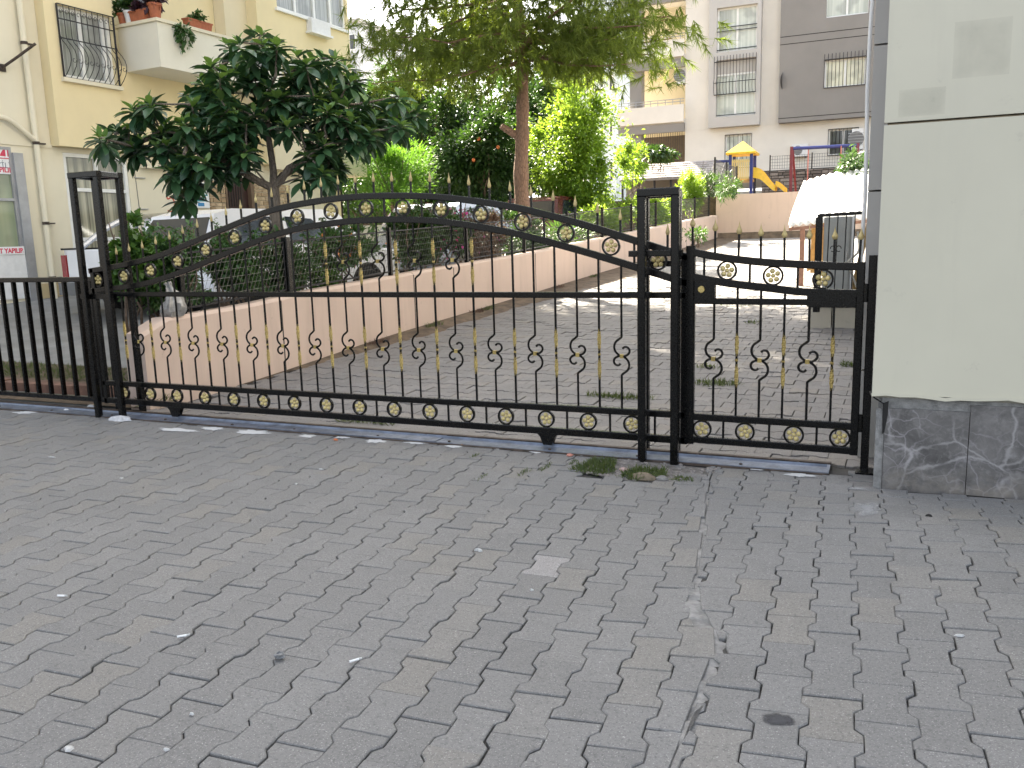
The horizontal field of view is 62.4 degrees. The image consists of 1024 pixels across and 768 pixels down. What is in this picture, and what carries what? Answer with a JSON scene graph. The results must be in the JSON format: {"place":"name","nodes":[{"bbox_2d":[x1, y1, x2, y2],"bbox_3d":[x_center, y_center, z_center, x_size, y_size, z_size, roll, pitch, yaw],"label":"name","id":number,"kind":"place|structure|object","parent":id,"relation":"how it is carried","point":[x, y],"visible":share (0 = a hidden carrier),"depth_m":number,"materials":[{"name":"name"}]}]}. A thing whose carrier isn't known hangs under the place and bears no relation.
{"place":"outdoors","nodes":[
{"label":"outdoors","id":0,"kind":"place"},
{"bbox_2d":[0,296,230,408],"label":"road","id":1,"kind":"structure","parent":0,"point":[50,330],"depth_m":12.30,"materials":[{"name":"asphalt"}]},
{"bbox_2d":[0,377,129,406],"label":"red kerb","id":2,"kind":"structure","parent":1,"relation":"on","point":[57,386],"depth_m":7.96,"materials":[{"name":"paint"}]},
{"bbox_2d":[0,361,138,407],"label":"soil verge","id":3,"kind":"structure","parent":1,"relation":"on","point":[69,379],"depth_m":8.19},
{"bbox_2d":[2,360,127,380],"bbox_3d":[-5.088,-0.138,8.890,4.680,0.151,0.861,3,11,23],"label":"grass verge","id":4,"kind":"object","parent":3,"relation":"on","point":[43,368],"depth_m":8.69,"materials":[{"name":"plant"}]},
{"bbox_2d":[58,212,202,310],"bbox_3d":[-5.175,-2.185,15.138,2.100,1.739,5.040,6,13,38],"label":"pickup truck","id":5,"kind":"object","parent":1,"relation":"on","point":[69,262],"visible":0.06,"depth_m":13.70,"materials":[{"name":"white paint"}]},
{"bbox_2d":[0,0,366,304],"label":"yellow house","id":6,"kind":"structure","parent":1,"relation":"on","point":[71,112],"depth_m":15.53,"materials":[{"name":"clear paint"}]},
{"bbox_2d":[0,149,10,173],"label":"shop sign","id":7,"kind":"object","parent":6,"relation":"attached to","point":[4,164],"visible":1,"depth_m":14.20,"materials":[{"name":"white paper"}]},
{"bbox_2d":[0,146,22,246],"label":"shop window","id":8,"kind":"structure","parent":6,"relation":"in","point":[10,228],"depth_m":14.33,"materials":[{"name":"grey glass"}]},
{"bbox_2d":[0,246,24,254],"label":"shop strip","id":9,"kind":"object","parent":6,"relation":"attached to","point":[11,250],"visible":1,"depth_m":14.34,"materials":[{"name":"plastic"}]},
{"bbox_2d":[0,0,57,298],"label":"drain pipe","id":10,"kind":"object","parent":6,"relation":"attached to","point":[33,137],"visible":0.9,"depth_m":14.51,"materials":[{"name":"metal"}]},
{"bbox_2d":[57,5,123,90],"bbox_3d":[-7.657,-6.043,15.235,0.200,1.290,1.222,3,11,26],"label":"window","id":11,"kind":"structure","parent":6,"relation":"in","point":[66,54],"depth_m":15.28,"materials":[{"name":"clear glass"}]},
{"bbox_2d":[55,2,126,85],"bbox_3d":[-7.509,-6.070,15.157,0.255,1.238,1.167,3,11,26],"label":"window grille","id":12,"kind":"object","parent":6,"relation":"attached to","point":[84,42],"depth_m":15.11,"materials":[{"name":"metal"}]},
{"bbox_2d":[62,152,132,249],"bbox_3d":[-7.758,-3.131,15.933,0.064,2.298,1.358,3,11,26],"label":"window","id":13,"kind":"structure","parent":6,"relation":"in","point":[73,162],"depth_m":15.74,"materials":[{"name":"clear glass"}]},
{"bbox_2d":[111,0,125,23],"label":"flower pot","id":14,"kind":"object","parent":6,"relation":"on","point":[119,13],"visible":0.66,"depth_m":15.87,"materials":[{"name":"ceramic"}]},
{"bbox_2d":[127,0,149,21],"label":"planter trough","id":15,"kind":"object","parent":6,"relation":"on","point":[136,13],"visible":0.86,"depth_m":15.66,"materials":[{"name":"ceramic"}]},
{"bbox_2d":[140,0,167,17],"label":"flower pot","id":16,"kind":"object","parent":6,"relation":"on","point":[154,8],"visible":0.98,"depth_m":15.57,"materials":[{"name":"ceramic"}]},
{"bbox_2d":[172,19,196,53],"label":"trailing plant","id":17,"kind":"object","parent":6,"relation":"hanging from","point":[190,35],"visible":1,"depth_m":15.96,"materials":[{"name":"green plant"}]},
{"bbox_2d":[181,8,212,31],"bbox_3d":[-6.144,-7.098,16.448,0.386,0.380,0.645,3,11,26],"label":"planter trough","id":18,"kind":"object","parent":6,"relation":"on","point":[198,20],"visible":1,"depth_m":16.37,"materials":[{"name":"plastic"}]},
{"bbox_2d":[224,179,254,208],"bbox_3d":[-6.189,-3.616,19.161,0.230,2.120,0.883,3,11,26],"label":"door","id":19,"kind":"structure","parent":6,"relation":"in","point":[238,194],"depth_m":19.14,"materials":[{"name":"wood"}]},
{"bbox_2d":[275,0,350,33],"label":"window","id":20,"kind":"structure","parent":6,"relation":"in","point":[322,10],"depth_m":20.75,"materials":[{"name":"white glass"}]},
{"bbox_2d":[306,17,333,39],"bbox_3d":[-4.684,-8.652,20.544,0.197,0.353,0.816,3,11,26],"label":"wall box","id":21,"kind":"object","parent":6,"relation":"attached to","point":[318,28],"visible":1,"depth_m":20.44,"materials":[{"name":"white plastic"}]},
{"bbox_2d":[145,208,399,313],"bbox_3d":[-3.557,-1.821,12.772,2.000,1.568,3.910,4,12,31],"label":"parked car","id":22,"kind":"object","parent":1,"relation":"on","point":[203,221],"visible":0.16,"depth_m":11.45,"materials":[{"name":"white paint"}]},
{"bbox_2d":[342,170,399,225],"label":"broad tree","id":23,"kind":"object","parent":1,"relation":"on","point":[351,206],"visible":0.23,"depth_m":27.32,"materials":[{"name":"green plant"}]},
{"bbox_2d":[345,135,439,215],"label":"feathery tree","id":24,"kind":"object","parent":1,"relation":"on","point":[393,157],"visible":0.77,"depth_m":21.11,"materials":[{"name":"green plant"}]},
{"bbox_2d":[362,53,448,202],"bbox_3d":[-3.259,-7.278,26.654,3.687,6.320,3.562,3,11,23],"label":"broad tree","id":25,"kind":"object","parent":1,"relation":"on","point":[368,93],"visible":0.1,"depth_m":25.71,"materials":[{"name":"green plant"}]},
{"bbox_2d":[391,68,487,201],"bbox_3d":[-2.059,-6.528,24.620,3.248,5.464,2.943,1,10,16],"label":"slender tree","id":26,"kind":"object","parent":1,"relation":"on","point":[446,119],"visible":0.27,"depth_m":23.87,"materials":[{"name":"green plant"}]},
{"bbox_2d":[378,202,513,272],"bbox_3d":[-0.919,-2.706,16.476,2.000,1.548,3.910,3,11,25],"label":"parked car","id":27,"kind":"object","parent":1,"relation":"on","point":[456,205],"depth_m":15.05,"materials":[{"name":"silver metal"}]},
{"bbox_2d":[396,123,512,202],"bbox_3d":[-1.808,-5.504,24.200,3.708,3.575,3.525,-9,12,-35],"label":"broad tree","id":28,"kind":"object","parent":1,"relation":"on","point":[438,171],"visible":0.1,"depth_m":23.44,"materials":[{"name":"green plant"}]},
{"bbox_2d":[372,61,549,131],"bbox_3d":[-1.519,-7.300,26.878,5.137,6.179,4.136,8,14,44],"label":"broad tree","id":29,"kind":"object","parent":1,"relation":"on","point":[494,92],"visible":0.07,"depth_m":26.02,"materials":[{"name":"green plant"}]},
{"bbox_2d":[421,103,540,202],"bbox_3d":[-0.760,-5.255,22.109,3.431,3.740,3.145,3,11,23],"label":"citrus tree","id":30,"kind":"object","parent":1,"relation":"on","point":[493,164],"visible":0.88,"depth_m":21.55,"materials":[{"name":"green plant"}]},
{"bbox_2d":[482,66,567,165],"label":"broad tree","id":31,"kind":"object","parent":1,"relation":"on","point":[533,103],"visible":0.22,"depth_m":24.55,"materials":[{"name":"green plant"}]},
{"bbox_2d":[332,0,736,251],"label":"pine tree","id":32,"kind":"object","parent":1,"relation":"on","point":[582,42],"visible":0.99,"depth_m":13.82,"materials":[{"name":"green plant"}]},
{"bbox_2d":[469,79,614,209],"bbox_3d":[-0.274,-7.476,28.550,4.905,5.884,6.683,-8,12,-32],"label":"broad tree","id":33,"kind":"object","parent":1,"relation":"on","point":[534,191],"visible":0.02,"depth_m":27.91,"materials":[{"name":"green plant"}]},
{"bbox_2d":[503,196,600,239],"bbox_3d":[1.085,-3.715,20.504,2.000,1.548,3.910,3,11,25],"label":"parked car","id":34,"kind":"object","parent":1,"relation":"on","point":[562,204],"visible":0.03,"depth_m":18.94,"materials":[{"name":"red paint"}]},
{"bbox_2d":[514,74,648,238],"bbox_3d":[1.602,-5.419,19.838,3.147,4.634,2.511,3,11,23],"label":"lime tree","id":35,"kind":"object","parent":1,"relation":"on","point":[573,145],"visible":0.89,"depth_m":19.57,"materials":[{"name":"green plant"}]},
{"bbox_2d":[581,0,629,200],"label":"apartment block","id":36,"kind":"structure","parent":1,"relation":"on","point":[615,130],"depth_m":58.33,"materials":[{"name":"paint"}]},
{"bbox_2d":[126,278,873,468],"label":"driveway","id":37,"kind":"structure","parent":0,"point":[796,328],"depth_m":7.89,"materials":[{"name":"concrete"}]},
{"bbox_2d":[124,215,717,409],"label":"retaining wall","id":38,"kind":"structure","parent":37,"relation":"on","point":[543,269],"depth_m":9.28,"materials":[{"name":"paint"}]},
{"bbox_2d":[160,281,186,317],"bbox_3d":[-2.956,-0.740,7.404,0.230,0.324,0.222,3,11,23],"label":"white sack","id":39,"kind":"object","parent":38,"relation":"on","point":[169,306],"visible":0.74,"depth_m":7.36,"materials":[{"name":"plastic"}]},
{"bbox_2d":[175,195,709,313],"bbox_3d":[1.373,-3.014,15.987,0.078,1.667,19.529,3,11,26],"label":"fence","id":40,"kind":"object","parent":38,"relation":"on","point":[286,265],"visible":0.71,"depth_m":10.29,"materials":[{"name":"metal"}]},
{"bbox_2d":[237,238,737,385],"bbox_3d":[2.095,-2.140,16.400,0.796,1.127,19.646,3,11,26],"label":"soil strip","id":41,"kind":"object","parent":37,"relation":"on","point":[608,276],"visible":0.59,"depth_m":12.41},
{"bbox_2d":[712,169,742,206],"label":"shrub","id":42,"kind":"object","parent":41,"relation":"on","point":[721,193],"visible":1,"depth_m":23.57,"materials":[{"name":"green plant"}]},
{"bbox_2d":[586,389,653,399],"bbox_3d":[0.867,0.104,6.803,0.593,0.108,0.182,3,11,23],"label":"grass patch","id":43,"kind":"object","parent":37,"relation":"on","point":[628,395],"visible":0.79,"depth_m":6.82,"materials":[{"name":"plant"}]},
{"bbox_2d":[695,377,744,386],"bbox_3d":[1.732,-0.001,7.082,0.443,0.118,0.230,3,11,23],"label":"grass patch","id":44,"kind":"object","parent":37,"relation":"on","point":[720,382],"visible":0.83,"depth_m":7.08,"materials":[{"name":"plant"}]},
{"bbox_2d":[810,307,854,328],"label":"concrete plinth","id":45,"kind":"structure","parent":37,"relation":"on","point":[844,318],"depth_m":9.44,"materials":[{"name":"concrete"}]},
{"bbox_2d":[813,211,861,311],"bbox_3d":[3.502,-1.306,9.077,0.476,1.068,0.070,3,11,23],"label":"iron gate leaf","id":46,"kind":"object","parent":37,"relation":"on","point":[818,236],"visible":0.61,"depth_m":9.06,"materials":[{"name":"black paint"}]},
{"bbox_2d":[857,0,1023,499],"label":"clad building","id":47,"kind":"structure","parent":37,"relation":"on","point":[945,226],"depth_m":4.08,"materials":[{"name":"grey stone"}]},
{"bbox_2d":[861,0,874,261],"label":"wall conduit","id":48,"kind":"object","parent":47,"relation":"attached to","point":[867,89],"depth_m":4.74,"materials":[{"name":"white plastic"}]},
{"bbox_2d":[0,405,1023,767],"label":"forecourt","id":49,"kind":"structure","parent":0,"point":[828,607],"depth_m":3.06,"materials":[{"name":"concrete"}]},
{"bbox_2d":[67,170,146,417],"bbox_3d":[-3.250,-0.695,6.791,0.400,1.951,0.291,3,11,23],"label":"gate post","id":50,"kind":"object","parent":49,"relation":"on","point":[95,178],"visible":0.88,"depth_m":6.70,"materials":[{"name":"metal"}]},
{"bbox_2d":[0,277,103,401],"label":"railing fence","id":51,"kind":"object","parent":50,"relation":"attached to","point":[51,394],"visible":0.81,"depth_m":7.35,"materials":[{"name":"metal"}]},
{"bbox_2d":[0,401,831,474],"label":"gate track","id":52,"kind":"structure","parent":49,"relation":"on","point":[716,460],"depth_m":5.69,"materials":[{"name":"grey metal"}]},
{"bbox_2d":[88,171,686,445],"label":"sliding gate","id":53,"kind":"structure","parent":52,"relation":"on","point":[547,434],"depth_m":5.76,"materials":[{"name":"black metal"}]},
{"bbox_2d":[575,459,716,481],"bbox_3d":[0.760,0.505,4.869,0.820,0.011,0.420,3,11,23],"label":"dirt patch","id":54,"kind":"object","parent":49,"relation":"on","point":[658,465],"visible":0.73,"depth_m":4.91,"materials":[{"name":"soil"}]},
{"bbox_2d":[567,454,617,475],"bbox_3d":[0.509,0.498,4.987,0.310,0.111,0.388,3,11,23],"label":"grass patch","id":55,"kind":"object","parent":54,"relation":"on","point":[595,462],"visible":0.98,"depth_m":4.95,"materials":[{"name":"plant"}]},
{"bbox_2d":[614,463,668,481],"bbox_3d":[0.746,0.520,4.792,0.295,0.112,0.301,3,11,23],"label":"grass patch","id":56,"kind":"object","parent":54,"relation":"on","point":[661,471],"visible":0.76,"depth_m":4.79,"materials":[{"name":"plant"}]},
{"bbox_2d":[628,187,682,464],"bbox_3d":[0.876,-0.337,5.035,0.310,1.611,0.301,3,11,23],"label":"gate post","id":57,"kind":"object","parent":49,"relation":"on","point":[642,253],"visible":0.91,"depth_m":4.91,"materials":[{"name":"metal"}]},
{"bbox_2d":[644,487,727,767],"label":"mortar seam","id":58,"kind":"object","parent":49,"relation":"on","point":[698,617],"visible":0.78,"depth_m":2.91,"materials":[{"name":"concrete"}]},
{"bbox_2d":[764,713,793,724],"bbox_3d":[0.722,0.908,2.288,0.100,0.008,0.073,3,11,23],"label":"oil stain","id":59,"kind":"object","parent":49,"relation":"on","point":[777,718],"visible":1,"depth_m":2.29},
{"bbox_2d":[855,255,877,475],"bbox_3d":[1.955,-0.097,4.619,0.100,1.200,0.120,3,11,23],"label":"hinge post","id":60,"kind":"object","parent":49,"relation":"on","point":[865,415],"visible":0.95,"depth_m":4.61,"materials":[{"name":"metal"}]},
{"bbox_2d":[685,215,865,455],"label":"pedestrian gate","id":61,"kind":"structure","parent":60,"relation":"attached to","point":[700,288],"depth_m":4.80,"materials":[{"name":"metal"}]},
{"bbox_2d":[347,0,761,197],"label":"sky","id":62,"kind":"structure","parent":0,"point":[356,8],"materials":[{"name":"white"}]},
{"bbox_2d":[355,190,761,212],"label":"ground","id":63,"kind":"structure","parent":0,"point":[746,192],"depth_m":66.55,"materials":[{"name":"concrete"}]},
{"bbox_2d":[348,17,410,208],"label":"apartment block","id":64,"kind":"structure","parent":63,"relation":"on","point":[367,66],"depth_m":78.60,"materials":[{"name":"white paint"}]},
{"bbox_2d":[343,197,795,279],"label":"playground terrace","id":65,"kind":"structure","parent":0,"point":[712,207],"depth_m":25.68,"materials":[{"name":"concrete"}]},
{"bbox_2d":[636,144,680,171],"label":"climbing plant","id":66,"kind":"object","parent":65,"relation":"on","point":[660,154],"visible":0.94,"depth_m":29.45,"materials":[{"name":"green plant"}]},
{"bbox_2d":[618,160,713,199],"bbox_3d":[6.645,-7.218,36.297,4.008,4.521,1.200,3,11,23],"label":"lean to","id":67,"kind":"object","parent":65,"relation":"on","point":[667,177],"visible":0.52,"depth_m":35.96,"materials":[{"name":"grey"}]},
{"bbox_2d":[700,161,722,201],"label":"conifer shrub","id":68,"kind":"object","parent":65,"relation":"on","point":[709,186],"visible":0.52,"depth_m":25.90,"materials":[{"name":"green plant"}]},
{"bbox_2d":[714,157,755,196],"bbox_3d":[7.099,-6.647,27.645,0.542,1.170,4.786,4,11,30],"label":"corner fence","id":69,"kind":"object","parent":65,"relation":"on","point":[734,173],"visible":0.53,"depth_m":27.00,"materials":[{"name":"metal"}]},
{"bbox_2d":[716,141,759,193],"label":"play tower","id":70,"kind":"structure","parent":65,"relation":"on","point":[742,149],"depth_m":29.41,"materials":[{"name":"blue paint"}]},
{"bbox_2d":[753,167,786,191],"bbox_3d":[9.011,-7.101,29.474,1.102,0.930,0.590,3,11,23],"label":"slide","id":71,"kind":"object","parent":70,"relation":"attached to","point":[759,173],"visible":0.98,"depth_m":29.29,"materials":[{"name":"yellow plastic"}]},
{"bbox_2d":[762,167,837,192],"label":"stone wall","id":72,"kind":"structure","parent":65,"relation":"on","point":[780,176],"depth_m":35.79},
{"bbox_2d":[789,143,859,191],"bbox_3d":[10.711,-7.215,28.954,2.182,1.834,1.280,3,11,23],"label":"swing","id":73,"kind":"object","parent":65,"relation":"on","point":[792,171],"visible":0.53,"depth_m":28.66,"materials":[{"name":"red paint"}]},
{"bbox_2d":[625,236,865,278],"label":"pavement","id":74,"kind":"structure","parent":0,"point":[772,248],"depth_m":18.78,"materials":[{"name":"concrete"}]},
{"bbox_2d":[682,226,710,247],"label":"plant","id":75,"kind":"object","parent":74,"relation":"on","point":[702,234],"visible":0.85,"depth_m":19.12,"materials":[{"name":"green plant"}]},
{"bbox_2d":[716,191,866,238],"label":"wall","id":76,"kind":"structure","parent":74,"relation":"on","point":[770,213],"depth_m":24.73,"materials":[{"name":"paint"}]},
{"bbox_2d":[788,169,868,285],"bbox_3d":[5.622,-2.632,13.990,1.756,1.978,2.609,3,11,23],"label":"kiosk","id":77,"kind":"object","parent":74,"relation":"on","point":[836,192],"visible":0.58,"depth_m":13.76,"materials":[{"name":"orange paint"}]},
{"bbox_2d":[832,144,868,174],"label":"leafy shrub","id":78,"kind":"object","parent":74,"relation":"on","point":[853,160],"visible":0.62,"depth_m":14.02,"materials":[{"name":"green plant"}]},
{"bbox_2d":[822,216,854,288],"bbox_3d":[3.699,-1.450,9.568,0.315,0.867,0.350,3,11,23],"label":"metal cabinet","id":79,"kind":"object","parent":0,"point":[848,248],"visible":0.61,"depth_m":9.41,"materials":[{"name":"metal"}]},
{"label":"planting bed","id":80,"kind":"structure","parent":0,"visible":0},
{"bbox_2d":[98,208,165,333],"bbox_3d":[-3.362,-0.993,7.452,0.803,1.100,0.407,3,11,23],"label":"climbing plant","id":81,"kind":"object","parent":80,"relation":"on","point":[134,219],"visible":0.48,"depth_m":7.37,"materials":[{"name":"green plant"}]},
{"bbox_2d":[115,218,212,317],"bbox_3d":[-3.199,-1.042,7.846,0.760,1.025,0.820,-4,10,-11],"label":"rose bush","id":82,"kind":"object","parent":80,"relation":"on","point":[162,244],"visible":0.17,"depth_m":7.79,"materials":[{"name":"green plant"}]},
{"bbox_2d":[117,238,216,317],"bbox_3d":[-3.073,-0.926,7.793,0.864,0.822,1.117,3,11,23],"label":"ground shrub","id":83,"kind":"object","parent":80,"relation":"on","point":[155,303],"visible":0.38,"depth_m":7.60,"materials":[{"name":"green plant"}]},
{"bbox_2d":[185,217,267,306],"bbox_3d":[-2.874,-1.199,8.623,0.786,0.970,0.993,3,11,23],"label":"rose bush","id":84,"kind":"object","parent":80,"relation":"on","point":[214,242],"visible":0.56,"depth_m":8.44,"materials":[{"name":"green plant"}]},
{"bbox_2d":[82,25,433,279],"bbox_3d":[-2.700,-2.374,9.357,3.763,3.351,1.997,-4,10,-14],"label":"loquat tree","id":85,"kind":"object","parent":80,"relation":"on","point":[229,120],"visible":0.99,"depth_m":8.82,"materials":[{"name":"green plant"}]},
{"bbox_2d":[244,224,329,291],"bbox_3d":[-2.476,-1.349,9.421,0.845,0.858,1.261,-1,10,2],"label":"rose bush","id":86,"kind":"object","parent":80,"relation":"on","point":[297,269],"visible":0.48,"depth_m":9.19,"materials":[{"name":"green plant"}]},
{"bbox_2d":[303,263,347,288],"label":"ground shrub","id":87,"kind":"object","parent":80,"relation":"on","point":[331,273],"visible":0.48,"depth_m":9.88,"materials":[{"name":"green plant"}]},
{"bbox_2d":[282,213,385,283],"bbox_3d":[-1.988,-1.609,10.243,0.838,0.960,1.645,3,11,23],"label":"rose bush","id":88,"kind":"object","parent":80,"relation":"on","point":[330,231],"visible":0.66,"depth_m":10.12,"materials":[{"name":"green plant"}]},
{"bbox_2d":[382,200,457,271],"bbox_3d":[-1.284,-1.990,11.662,0.813,1.034,1.508,0,10,12],"label":"rose bush","id":89,"kind":"object","parent":80,"relation":"on","point":[414,213],"visible":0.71,"depth_m":11.38,"materials":[{"name":"green plant"}]},
{"bbox_2d":[407,198,492,266],"bbox_3d":[-0.938,-2.172,12.319,0.822,1.090,2.032,3,11,23],"label":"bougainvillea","id":90,"kind":"object","parent":80,"relation":"on","point":[455,216],"visible":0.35,"depth_m":12.23,"materials":[{"name":"green plant"}]},
{"bbox_2d":[450,206,521,260],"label":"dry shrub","id":91,"kind":"object","parent":80,"relation":"on","point":[493,216],"visible":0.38,"depth_m":13.28,"materials":[{"name":"green plant"}]},
{"bbox_2d":[486,201,563,255],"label":"ground shrub","id":92,"kind":"object","parent":80,"relation":"on","point":[509,214],"visible":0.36,"depth_m":14.37,"materials":[{"name":"green plant"}]},
{"bbox_2d":[545,216,605,242],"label":"strappy plant","id":93,"kind":"object","parent":80,"relation":"on","point":[575,227],"visible":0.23,"depth_m":16.29,"materials":[{"name":"green plant"}]},
{"bbox_2d":[568,195,636,235],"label":"golden shrub","id":94,"kind":"object","parent":80,"relation":"on","point":[608,205],"visible":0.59,"depth_m":18.07,"materials":[{"name":"green plant"}]},
{"bbox_2d":[610,136,649,223],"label":"climbing plant","id":95,"kind":"object","parent":80,"relation":"on","point":[641,169],"visible":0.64,"depth_m":21.48,"materials":[{"name":"green plant"}]},
{"bbox_2d":[629,187,670,229],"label":"golden shrub","id":96,"kind":"object","parent":80,"relation":"on","point":[652,200],"visible":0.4,"depth_m":21.19,"materials":[{"name":"green plant"}]},
{"bbox_2d":[674,166,706,219],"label":"oleander","id":97,"kind":"object","parent":80,"relation":"on","point":[693,186],"visible":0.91,"depth_m":23.98,"materials":[{"name":"green plant"}]},
{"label":"upper terrace","id":98,"kind":"structure","parent":0,"visible":0},
{"bbox_2d":[618,0,875,188],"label":"grey house","id":99,"kind":"structure","parent":98,"relation":"on","point":[794,42],"depth_m":38.75,"materials":[{"name":"beige paint"}]},
{"bbox_2d":[713,52,756,95],"bbox_3d":[10.214,-14.228,38.763,1.903,1.722,0.168,3,11,23],"label":"window grille","id":100,"kind":"object","parent":99,"relation":"attached to","point":[729,81],"depth_m":38.79,"materials":[{"name":"metal"}]},
{"bbox_2d":[716,71,755,116],"bbox_3d":[10.361,-13.416,39.188,1.981,1.924,0.188,3,11,23],"label":"window","id":101,"kind":"structure","parent":99,"relation":"in","point":[737,104],"depth_m":39.21,"materials":[{"name":"white glass"}]},
{"bbox_2d":[717,4,757,52],"bbox_3d":[10.319,-16.250,38.678,1.901,1.936,0.188,3,11,23],"label":"window","id":102,"kind":"structure","parent":99,"relation":"in","point":[745,17],"depth_m":38.67,"materials":[{"name":"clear glass"}]},
{"bbox_2d":[725,134,750,167],"bbox_3d":[10.712,-10.999,39.936,1.210,1.521,0.072,3,11,23],"label":"window","id":103,"kind":"structure","parent":99,"relation":"in","point":[737,139],"depth_m":39.90,"materials":[{"name":"white glass"}]},
{"bbox_2d":[828,128,857,154],"bbox_3d":[14.936,-10.909,38.093,1.264,1.144,0.072,3,11,23],"label":"window","id":104,"kind":"structure","parent":99,"relation":"in","point":[831,139],"depth_m":38.14,"materials":[{"name":"grey glass"}]},
{"bbox_2d":[823,51,866,87],"bbox_3d":[14.566,-13.765,36.954,1.727,1.447,0.030,3,11,23],"label":"window grille","id":105,"kind":"object","parent":99,"relation":"attached to","point":[839,58],"depth_m":36.95,"materials":[{"name":"metal"}]},
{"bbox_2d":[824,57,865,87],"bbox_3d":[14.662,-13.689,37.185,1.705,1.182,0.072,3,11,23],"label":"window","id":106,"kind":"structure","parent":99,"relation":"in","point":[848,63],"depth_m":37.16,"materials":[{"name":"beige glass"}]},
{"bbox_2d":[826,0,868,17],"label":"window","id":107,"kind":"structure","parent":99,"relation":"in","point":[835,8],"depth_m":36.73,"materials":[{"name":"white glass"}]},
{"bbox_2d":[848,128,863,150],"bbox_3d":[15.113,-10.719,37.114,0.665,0.935,0.320,3,11,23],"label":"air conditioner","id":108,"kind":"object","parent":99,"relation":"attached to","point":[855,136],"visible":0.78,"depth_m":36.95,"materials":[{"name":"white plastic"}]},
{"bbox_2d":[769,150,869,170],"bbox_3d":[14.230,-9.316,34.894,6.931,0.700,0.050,3,11,23],"label":"wire fence","id":109,"kind":"object","parent":98,"relation":"on","point":[811,163],"visible":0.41,"depth_m":35.64,"materials":[{"name":"metal"}]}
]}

